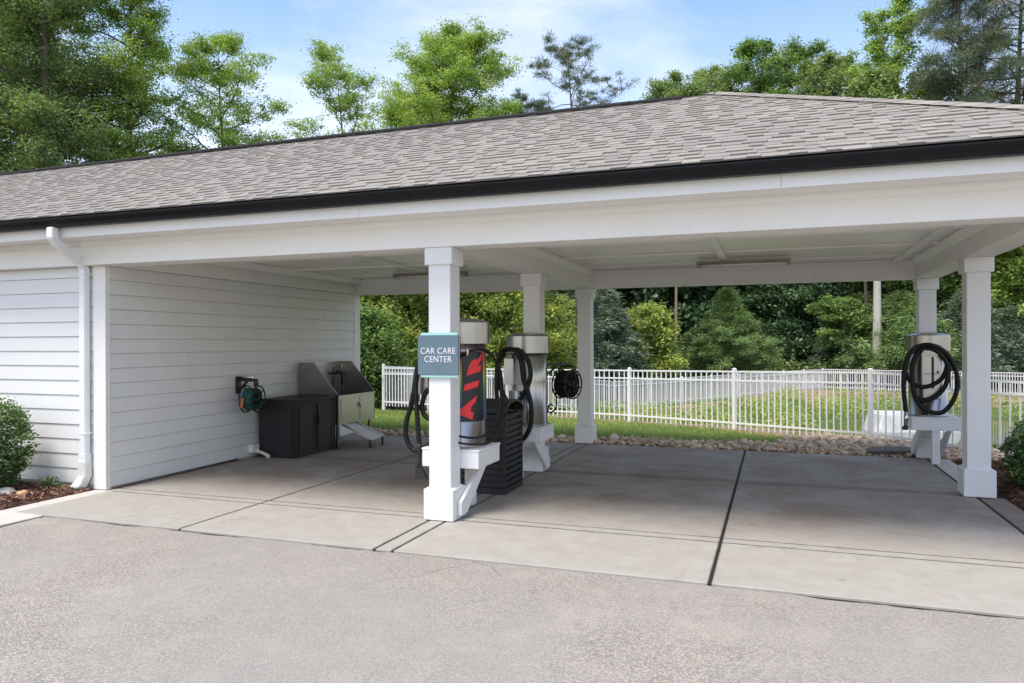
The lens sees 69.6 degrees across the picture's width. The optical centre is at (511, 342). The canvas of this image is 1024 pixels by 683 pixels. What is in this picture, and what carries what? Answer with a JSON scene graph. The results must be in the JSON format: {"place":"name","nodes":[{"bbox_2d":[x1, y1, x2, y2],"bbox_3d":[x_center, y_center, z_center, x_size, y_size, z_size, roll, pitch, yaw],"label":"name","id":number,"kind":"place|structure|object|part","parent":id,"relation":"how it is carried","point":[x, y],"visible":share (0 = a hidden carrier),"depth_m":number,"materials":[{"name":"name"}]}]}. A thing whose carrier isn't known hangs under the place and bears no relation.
{"place":"outdoors","nodes":[
{"label":"outdoors","id":0,"kind":"place"},
{"bbox_2d":[0,518,1023,682],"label":"driveway","id":1,"kind":"structure","parent":0,"point":[81,602],"depth_m":4.18,"materials":[{"name":"grey asphalt"}]},
{"bbox_2d":[2,0,1023,163],"label":"sky","id":2,"kind":"structure","parent":0,"point":[642,39],"materials":[{"name":"blue"}]},
{"bbox_2d":[360,408,802,442],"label":"lawn grass","id":3,"kind":"structure","parent":0,"point":[387,414],"depth_m":13.89,"materials":[{"name":"green plant"}]},
{"bbox_2d":[364,362,1023,461],"bbox_3d":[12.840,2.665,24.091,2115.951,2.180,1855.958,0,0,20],"label":"ground","id":4,"kind":"structure","parent":0,"point":[956,412],"depth_m":33.32,"materials":[{"name":"green plant"}]},
{"bbox_2d":[0,479,93,510],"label":"bark mulch","id":5,"kind":"object","parent":4,"relation":"on","point":[30,491],"visible":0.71,"depth_m":7.76,"materials":[{"name":"brown wood"}]},
{"bbox_2d":[0,487,15,493],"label":"landscape rock","id":6,"kind":"object","parent":5,"relation":"on","point":[6,490],"visible":0.48,"depth_m":7.65,"materials":[{"name":"grey stone"}]},
{"bbox_2d":[0,394,42,487],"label":"boxwood shrub","id":7,"kind":"object","parent":5,"relation":"on","point":[12,461],"visible":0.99,"depth_m":7.89,"materials":[{"name":"green plant"}]},
{"bbox_2d":[16,490,27,494],"bbox_3d":[-5.061,1.568,7.615,0.132,0.095,0.107,0,0,-14],"label":"landscape rock","id":8,"kind":"object","parent":5,"relation":"on","point":[22,492],"visible":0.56,"depth_m":7.58,"materials":[{"name":"beige stone"}]},
{"bbox_2d":[37,475,62,487],"bbox_3d":[-5.040,1.512,8.035,0.256,0.163,0.233,0,0,-27],"label":"plant","id":9,"kind":"object","parent":5,"relation":"on","point":[47,480],"visible":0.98,"depth_m":7.99,"materials":[{"name":"green plant"}]},
{"bbox_2d":[0,1,109,170],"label":"oak tree","id":10,"kind":"object","parent":4,"relation":"on","point":[30,71],"visible":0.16,"depth_m":27.79,"materials":[{"name":"green plant"}]},
{"bbox_2d":[0,488,116,527],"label":"concrete edging","id":11,"kind":"object","parent":4,"relation":"on","point":[10,516],"visible":0.49,"depth_m":7.12,"materials":[{"name":"grey concrete"}]},
{"bbox_2d":[0,0,137,170],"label":"oak tree","id":12,"kind":"object","parent":4,"relation":"on","point":[82,43],"visible":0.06,"depth_m":35.03,"materials":[{"name":"green plant"}]},
{"bbox_2d":[0,0,143,172],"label":"oak tree","id":13,"kind":"object","parent":4,"relation":"on","point":[85,82],"visible":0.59,"depth_m":26.75,"materials":[{"name":"green plant"}]},
{"bbox_2d":[47,0,202,163],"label":"poplar tree","id":14,"kind":"object","parent":4,"relation":"on","point":[146,41],"visible":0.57,"depth_m":28.53,"materials":[{"name":"green plant"}]},
{"bbox_2d":[134,29,296,152],"bbox_3d":[-12.817,-5.572,32.772,7.041,16.791,7.674,0,0,-30],"label":"maple tree","id":15,"kind":"object","parent":4,"relation":"on","point":[224,76],"visible":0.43,"depth_m":32.02,"materials":[{"name":"green plant"}]},
{"bbox_2d":[277,32,391,138],"bbox_3d":[-8.425,-6.163,38.080,7.457,18.165,7.138,0,0,26],"label":"maple tree","id":16,"kind":"object","parent":4,"relation":"on","point":[323,77],"visible":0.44,"depth_m":37.31,"materials":[{"name":"green plant"}]},
{"bbox_2d":[360,303,408,408],"bbox_3d":[-5.083,0.396,22.406,3.868,3.828,4.054,0,0,-17],"label":"bush","id":17,"kind":"object","parent":4,"relation":"on","point":[363,345],"visible":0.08,"depth_m":21.85,"materials":[{"name":"green plant"}]},
{"bbox_2d":[360,298,415,408],"bbox_3d":[-4.543,0.533,22.892,3.550,4.269,3.753,0,0,6],"label":"bush","id":18,"kind":"object","parent":4,"relation":"on","point":[388,332],"visible":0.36,"depth_m":22.22,"materials":[{"name":"green plant"}]},
{"bbox_2d":[360,294,427,405],"bbox_3d":[-5.373,-1.131,24.778,5.712,6.893,6.098,0,0,0],"label":"evergreen shrub","id":19,"kind":"object","parent":4,"relation":"on","point":[362,299],"visible":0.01,"depth_m":24.86,"materials":[{"name":"green plant"}]},
{"bbox_2d":[360,294,428,409],"bbox_3d":[-4.010,-1.107,25.980,5.800,7.723,5.512,0,0,31],"label":"evergreen shrub","id":20,"kind":"object","parent":4,"relation":"on","point":[412,338],"visible":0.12,"depth_m":24.94,"materials":[{"name":"green plant"}]},
{"bbox_2d":[369,99,424,129],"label":"maple tree","id":21,"kind":"object","parent":4,"relation":"on","point":[387,117],"visible":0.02,"depth_m":43.35,"materials":[{"name":"green plant"}]},
{"bbox_2d":[351,13,532,130],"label":"maple tree","id":22,"kind":"object","parent":4,"relation":"on","point":[453,51],"visible":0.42,"depth_m":40.34,"materials":[{"name":"green plant"}]},
{"bbox_2d":[401,292,508,397],"bbox_3d":[-2.731,-1.105,28.073,5.819,8.241,5.266,0,0,16],"label":"evergreen shrub","id":23,"kind":"object","parent":4,"relation":"on","point":[493,345],"visible":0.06,"depth_m":27.14,"materials":[{"name":"green plant"}]},
{"bbox_2d":[460,291,552,396],"bbox_3d":[-1.150,-0.622,29.026,5.807,6.770,5.367,0,0,-1],"label":"evergreen shrub","id":24,"kind":"object","parent":4,"relation":"on","point":[501,309],"visible":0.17,"depth_m":27.87,"materials":[{"name":"green plant"}]},
{"bbox_2d":[6,167,1014,372],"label":"woodland","id":25,"kind":"object","parent":4,"relation":"on","point":[695,303],"visible":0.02,"depth_m":56.57,"materials":[{"name":"green plant"}]},
{"bbox_2d":[0,91,1023,521],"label":"carport","id":26,"kind":"object","parent":4,"relation":"on","point":[152,307],"visible":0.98,"depth_m":7.78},
{"bbox_2d":[113,458,237,487],"bbox_3d":[-4.061,1.590,9.071,0.024,0.028,2.041,0,0,18],"label":"conduit","id":27,"kind":"object","parent":26,"relation":"attached to","point":[135,482],"visible":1,"depth_m":8.90,"materials":[{"name":"white plastic"}]},
{"bbox_2d":[236,376,265,412],"bbox_3d":[-3.540,0.700,9.974,0.392,0.500,0.422,0,0,-18],"label":"hose reel","id":28,"kind":"object","parent":26,"relation":"attached to","point":[252,399],"visible":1,"depth_m":9.94,"materials":[{"name":"green plastic"}]},
{"bbox_2d":[248,443,270,457],"bbox_3d":[-3.480,1.520,10.382,0.308,0.196,0.340,0,0,20],"label":"drain pipe","id":29,"kind":"object","parent":26,"relation":"attached to","point":[252,448],"visible":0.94,"depth_m":10.27,"materials":[{"name":"white paint"}]},
{"bbox_2d":[393,271,468,278],"bbox_3d":[-1.250,-1.033,11.251,1.200,0.078,0.180,0,0,20],"label":"ceiling light","id":30,"kind":"object","parent":26,"relation":"attached to","point":[419,275],"visible":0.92,"depth_m":11.27,"materials":[{"name":"white plastic"}]},
{"bbox_2d":[418,333,458,377],"bbox_3d":[-0.658,0.111,6.597,0.400,0.401,0.032,0,0,20],"label":"sign","id":31,"kind":"object","parent":26,"relation":"attached to","point":[438,355],"visible":1,"depth_m":6.58,"materials":[{"name":"blue metal"}]},
{"bbox_2d":[547,363,581,412],"bbox_3d":[0.657,0.567,9.400,0.450,0.679,0.688,0,0,20],"label":"hose reel","id":32,"kind":"object","parent":26,"relation":"attached to","point":[566,384],"visible":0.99,"depth_m":9.43,"materials":[{"name":"black plastic"}]},
{"bbox_2d":[696,258,790,268],"bbox_3d":[3.046,-1.048,9.720,1.180,0.078,0.180,0,0,20],"label":"ceiling light","id":33,"kind":"object","parent":26,"relation":"attached to","point":[750,262],"visible":1,"depth_m":9.67,"materials":[{"name":"white plastic"}]},
{"bbox_2d":[19,435,1023,618],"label":"concrete slab","id":34,"kind":"structure","parent":4,"relation":"on","point":[933,523],"depth_m":6.72,"materials":[{"name":"grey concrete"}]},
{"bbox_2d":[115,434,358,488],"bbox_3d":[-3.567,1.641,10.575,0.210,0.064,5.115,0,0,20],"label":"wall foot edging","id":35,"kind":"object","parent":34,"relation":"on","point":[258,456],"depth_m":9.43,"materials":[{"name":"beige concrete"}]},
{"bbox_2d":[259,394,335,458],"bbox_3d":[-3.106,1.197,10.726,0.660,0.815,1.010,0,0,20],"label":"storage cabinet","id":36,"kind":"object","parent":34,"relation":"on","point":[296,426],"visible":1,"depth_m":10.33,"materials":[{"name":"grey plastic"}]},
{"bbox_3d":[-2.893,1.209,10.414,0.049,0.700,0.434,0,0,20],"label":"door","id":37,"kind":"part","parent":36,"relation":"part of","materials":[{"name":"grey plastic"}]},
{"bbox_3d":[-2.743,1.209,10.834,0.049,0.700,0.434,0,0,20],"label":"door","id":38,"kind":"part","parent":36,"relation":"part of","materials":[{"name":"grey plastic"}]},
{"bbox_2d":[299,361,375,447],"bbox_3d":[-2.752,0.949,11.720,0.744,1.309,1.090,0,0,20],"label":"wash tub","id":39,"kind":"object","parent":34,"relation":"on","point":[347,384],"visible":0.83,"depth_m":11.69,"materials":[{"name":"silver metal"}]},
{"bbox_2d":[341,397,360,420],"bbox_3d":[-2.489,1.023,11.411,0.042,0.320,0.525,0,0,20],"label":"door","id":40,"kind":"structure","parent":39,"relation":"in","point":[349,407],"depth_m":11.41,"materials":[{"name":"beige metal"}]},
{"bbox_2d":[341,421,384,447],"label":"ramp","id":41,"kind":"structure","parent":34,"relation":"on","point":[364,430],"depth_m":11.40,"materials":[{"name":"silver metal"}]},
{"bbox_2d":[421,442,499,515],"bbox_3d":[-0.507,1.289,7.006,0.584,0.610,0.720,0,0,20],"label":"vacuum stand","id":42,"kind":"object","parent":34,"relation":"on","point":[474,462],"visible":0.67,"depth_m":6.85,"materials":[{"name":"white wood"}]},
{"bbox_2d":[403,318,503,479],"bbox_3d":[-0.546,0.530,7.093,0.833,1.534,0.647,0,0,36],"label":"air machine","id":43,"kind":"object","parent":42,"relation":"on","point":[474,337],"visible":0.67,"depth_m":6.93,"materials":[{"name":"silver metal"}]},
{"bbox_2d":[460,398,523,494],"bbox_3d":[-0.221,1.102,8.047,0.545,0.985,0.580,0,0,20],"label":"litter bin","id":44,"kind":"object","parent":34,"relation":"on","point":[503,475],"visible":0.52,"depth_m":7.79,"materials":[{"name":"black plastic"}]},
{"bbox_2d":[523,423,553,477],"bbox_3d":[0.178,1.286,8.930,0.584,0.610,0.720,0,0,20],"label":"vacuum stand","id":45,"kind":"object","parent":34,"relation":"on","point":[537,435],"visible":0.45,"depth_m":8.69,"materials":[{"name":"white wood"}]},
{"bbox_2d":[494,332,549,441],"bbox_3d":[0.153,0.514,8.743,0.531,1.276,0.741,0,0,20],"label":"vacuum","id":46,"kind":"object","parent":45,"relation":"on","point":[525,370],"visible":0.82,"depth_m":8.60,"materials":[{"name":"silver metal"}]},
{"bbox_2d":[509,87,552,114],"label":"pine tree","id":47,"kind":"object","parent":4,"relation":"on","point":[517,96],"visible":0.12,"depth_m":54.93,"materials":[{"name":"green plant"}]},
{"bbox_2d":[493,290,594,400],"bbox_3d":[0.458,-0.899,31.352,5.268,7.539,5.882,0,0,-25],"label":"evergreen shrub","id":48,"kind":"object","parent":4,"relation":"on","point":[558,332],"visible":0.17,"depth_m":30.95,"materials":[{"name":"green plant"}]},
{"bbox_2d":[88,444,1023,619],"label":"joint bed","id":49,"kind":"object","parent":4,"relation":"on","point":[725,525],"visible":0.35,"depth_m":6.49,"materials":[{"name":"grey concrete"}]},
{"bbox_2d":[43,517,1023,621],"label":"driveway edge","id":50,"kind":"object","parent":49,"relation":"on","point":[586,574],"visible":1,"depth_m":5.17,"materials":[{"name":"concrete"}]},
{"bbox_2d":[519,28,640,112],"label":"pine tree","id":51,"kind":"object","parent":4,"relation":"on","point":[565,55],"visible":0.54,"depth_m":54.48,"materials":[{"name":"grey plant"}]},
{"bbox_2d":[547,289,623,398],"bbox_3d":[2.665,-1.209,37.822,5.857,8.429,6.190,0,0,17],"label":"cedar tree","id":52,"kind":"object","parent":4,"relation":"on","point":[602,359],"visible":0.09,"depth_m":37.20,"materials":[{"name":"green plant"}]},
{"bbox_2d":[382,364,823,413],"bbox_3d":[7.089,1.798,32.714,0.759,2.455,31.390,0,0,45],"label":"fence","id":53,"kind":"object","parent":4,"relation":"on","point":[790,378],"visible":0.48,"depth_m":33.69,"materials":[{"name":"white metal"}]},
{"bbox_2d":[568,288,654,392],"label":"cedar tree","id":54,"kind":"object","parent":4,"relation":"on","point":[625,342],"visible":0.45,"depth_m":41.08,"materials":[{"name":"green plant"}]},
{"bbox_2d":[634,317,669,383],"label":"bush","id":55,"kind":"object","parent":4,"relation":"on","point":[652,363],"visible":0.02,"depth_m":44.04,"materials":[{"name":"green plant"}]},
{"bbox_2d":[623,300,691,389],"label":"tree","id":56,"kind":"object","parent":4,"relation":"on","point":[657,328],"visible":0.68,"depth_m":42.94,"materials":[{"name":"green plant"}]},
{"bbox_2d":[639,68,694,376],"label":"oak tree","id":57,"kind":"object","parent":4,"relation":"on","point":[667,87],"visible":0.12,"depth_m":59.47,"materials":[{"name":"green plant"}]},
{"bbox_2d":[674,287,678,386],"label":"tall tree","id":58,"kind":"object","parent":4,"relation":"on","point":[676,310],"depth_m":46.54,"materials":[{"name":"brown plant"}]},
{"bbox_2d":[355,428,1009,460],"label":"river rocks","id":59,"kind":"object","parent":4,"relation":"on","point":[830,443],"visible":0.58,"depth_m":11.27,"materials":[{"name":"beige stone"}]},
{"bbox_2d":[866,446,910,454],"bbox_3d":[5.366,1.526,10.435,0.676,0.050,0.419,-2,1,8],"label":"slate slab","id":60,"kind":"object","parent":59,"relation":"on","point":[889,450],"depth_m":10.33,"materials":[{"name":"stone"}]},
{"bbox_2d":[383,366,1023,453],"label":"fence","id":61,"kind":"object","parent":4,"relation":"on","point":[870,383],"visible":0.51,"depth_m":13.61,"materials":[{"name":"white metal"}]},
{"bbox_2d":[677,61,759,374],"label":"oak tree","id":62,"kind":"object","parent":4,"relation":"on","point":[704,80],"visible":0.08,"depth_m":56.71,"materials":[{"name":"green plant"}]},
{"bbox_2d":[678,286,782,385],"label":"cedar tree","id":63,"kind":"object","parent":4,"relation":"on","point":[729,339],"visible":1,"depth_m":47.03,"materials":[{"name":"green plant"}]},
{"bbox_2d":[713,35,808,369],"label":"oak tree","id":64,"kind":"object","parent":4,"relation":"on","point":[748,51],"visible":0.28,"depth_m":54.24,"materials":[{"name":"green plant"}]},
{"bbox_2d":[550,413,996,448],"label":"bank grass","id":65,"kind":"structure","parent":4,"relation":"on","point":[730,424],"depth_m":15.81,"materials":[{"name":"green plant"}]},
{"bbox_2d":[738,283,815,375],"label":"holly tree","id":66,"kind":"object","parent":4,"relation":"on","point":[751,298],"visible":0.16,"depth_m":52.89,"materials":[{"name":"green plant"}]},
{"bbox_2d":[547,383,1023,430],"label":"bank weeds","id":67,"kind":"object","parent":4,"relation":"on","point":[837,408],"visible":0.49,"depth_m":30.50,"materials":[{"name":"green plant"}]},
{"bbox_2d":[743,282,859,369],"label":"holly tree","id":68,"kind":"object","parent":4,"relation":"on","point":[804,295],"visible":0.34,"depth_m":51.01,"materials":[{"name":"green plant"}]},
{"bbox_2d":[744,32,858,96],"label":"oak tree","id":69,"kind":"object","parent":4,"relation":"on","point":[808,53],"visible":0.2,"depth_m":56.93,"materials":[{"name":"green plant"}]},
{"bbox_2d":[807,335,847,383],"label":"cedar tree","id":70,"kind":"object","parent":4,"relation":"on","point":[826,354],"visible":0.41,"depth_m":49.63,"materials":[{"name":"green plant"}]},
{"bbox_2d":[783,48,873,339],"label":"oak tree","id":71,"kind":"object","parent":4,"relation":"on","point":[832,75],"visible":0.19,"depth_m":53.62,"materials":[{"name":"green plant"}]},
{"bbox_2d":[804,294,872,384],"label":"dogwood tree","id":72,"kind":"object","parent":4,"relation":"on","point":[841,314],"visible":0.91,"depth_m":46.58,"materials":[{"name":"green plant"}]},
{"bbox_2d":[654,352,1022,386],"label":"undergrowth","id":73,"kind":"object","parent":4,"relation":"on","point":[796,364],"visible":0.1,"depth_m":48.96,"materials":[{"name":"green plant"}]},
{"bbox_2d":[832,281,892,346],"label":"holly tree","id":74,"kind":"object","parent":4,"relation":"on","point":[856,286],"visible":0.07,"depth_m":54.87,"materials":[{"name":"green plant"}]},
{"bbox_2d":[842,3,905,323],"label":"poplar tree","id":75,"kind":"object","parent":4,"relation":"on","point":[876,46],"visible":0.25,"depth_m":49.82,"materials":[{"name":"green plant"}]},
{"bbox_2d":[841,58,914,387],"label":"tall tree","id":76,"kind":"object","parent":4,"relation":"on","point":[878,80],"visible":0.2,"depth_m":44.94,"materials":[{"name":"green plant"}]},
{"bbox_2d":[827,290,961,386],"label":"cedar tree","id":77,"kind":"object","parent":4,"relation":"on","point":[898,317],"visible":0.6,"depth_m":44.86,"materials":[{"name":"green plant"}]},
{"bbox_2d":[862,0,942,292],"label":"poplar tree","id":78,"kind":"object","parent":4,"relation":"on","point":[900,34],"visible":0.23,"depth_m":51.83,"materials":[{"name":"green plant"}]},
{"bbox_2d":[881,271,961,368],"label":"holly tree","id":79,"kind":"object","parent":4,"relation":"on","point":[948,283],"visible":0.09,"depth_m":50.30,"materials":[{"name":"green plant"}]},
{"bbox_2d":[822,368,1023,394],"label":"fence","id":80,"kind":"object","parent":4,"relation":"on","point":[881,388],"visible":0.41,"depth_m":41.31,"materials":[{"name":"white metal"}]},
{"bbox_2d":[929,459,956,480],"bbox_3d":[5.397,1.609,8.896,0.255,0.064,2.260,0,0,20],"label":"concrete pad","id":81,"kind":"object","parent":4,"relation":"on","point":[948,467],"visible":0.26,"depth_m":9.30,"materials":[{"name":"grey concrete"}]},
{"bbox_2d":[907,414,961,464],"bbox_3d":[5.591,1.267,9.825,0.584,0.610,0.720,0,0,20],"label":"vacuum stand","id":82,"kind":"object","parent":81,"relation":"on","point":[935,426],"visible":0.9,"depth_m":9.52,"materials":[{"name":"white wood"}]},
{"bbox_2d":[901,332,959,429],"bbox_3d":[5.477,0.494,9.731,0.681,1.275,0.626,0,0,20],"label":"vacuum","id":83,"kind":"object","parent":82,"relation":"on","point":[927,362],"visible":1,"depth_m":9.54,"materials":[{"name":"silver metal"}]},
{"bbox_2d":[894,61,993,102],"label":"oak tree","id":84,"kind":"object","parent":4,"relation":"on","point":[908,83],"visible":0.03,"depth_m":51.12,"materials":[{"name":"green plant"}]},
{"bbox_2d":[901,0,1023,384],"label":"pine tree","id":85,"kind":"object","parent":4,"relation":"on","point":[937,8],"visible":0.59,"depth_m":46.03,"materials":[{"name":"green plant"}]},
{"bbox_2d":[924,0,1023,384],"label":"pine tree","id":86,"kind":"object","parent":4,"relation":"on","point":[995,93],"visible":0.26,"depth_m":46.30,"materials":[{"name":"green plant"}]},
{"bbox_2d":[937,285,1016,386],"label":"cedar tree","id":87,"kind":"object","parent":4,"relation":"on","point":[954,312],"visible":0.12,"depth_m":44.50,"materials":[{"name":"green plant"}]},
{"bbox_2d":[953,457,1023,510],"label":"bark mulch","id":88,"kind":"object","parent":4,"relation":"on","point":[1013,496],"visible":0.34,"depth_m":7.92,"materials":[{"name":"brown wood"}]},
{"bbox_2d":[993,427,1023,485],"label":"boxwood shrub","id":89,"kind":"object","parent":88,"relation":"on","point":[1015,470],"visible":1,"depth_m":7.80,"materials":[{"name":"green plant"}]},
{"bbox_2d":[1005,416,1023,455],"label":"boxwood shrub","id":90,"kind":"object","parent":88,"relation":"on","point":[1021,424],"visible":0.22,"depth_m":9.02,"materials":[{"name":"green plant"}]},
{"bbox_2d":[956,245,1023,317],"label":"maple tree","id":91,"kind":"object","parent":4,"relation":"on","point":[1001,294],"visible":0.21,"depth_m":46.41,"materials":[{"name":"green plant"}]},
{"bbox_2d":[979,497,1023,531],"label":"stained edging","id":92,"kind":"object","parent":4,"relation":"on","point":[1010,512],"visible":0.71,"depth_m":6.93,"materials":[{"name":"concrete"}]},
{"bbox_2d":[991,303,1023,386],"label":"cedar tree","id":93,"kind":"object","parent":4,"relation":"on","point":[1014,324],"visible":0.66,"depth_m":44.32,"materials":[{"name":"green plant"}]},
{"bbox_2d":[802,415,1022,448],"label":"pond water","id":94,"kind":"structure","parent":0,"point":[995,430],"depth_m":28.35,"materials":[{"name":"green liquid"}]},
{"bbox_2d":[864,410,958,432],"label":"outlet block","id":95,"kind":"structure","parent":94,"relation":"in","point":[889,421],"depth_m":28.15,"materials":[{"name":"concrete"}]}
]}

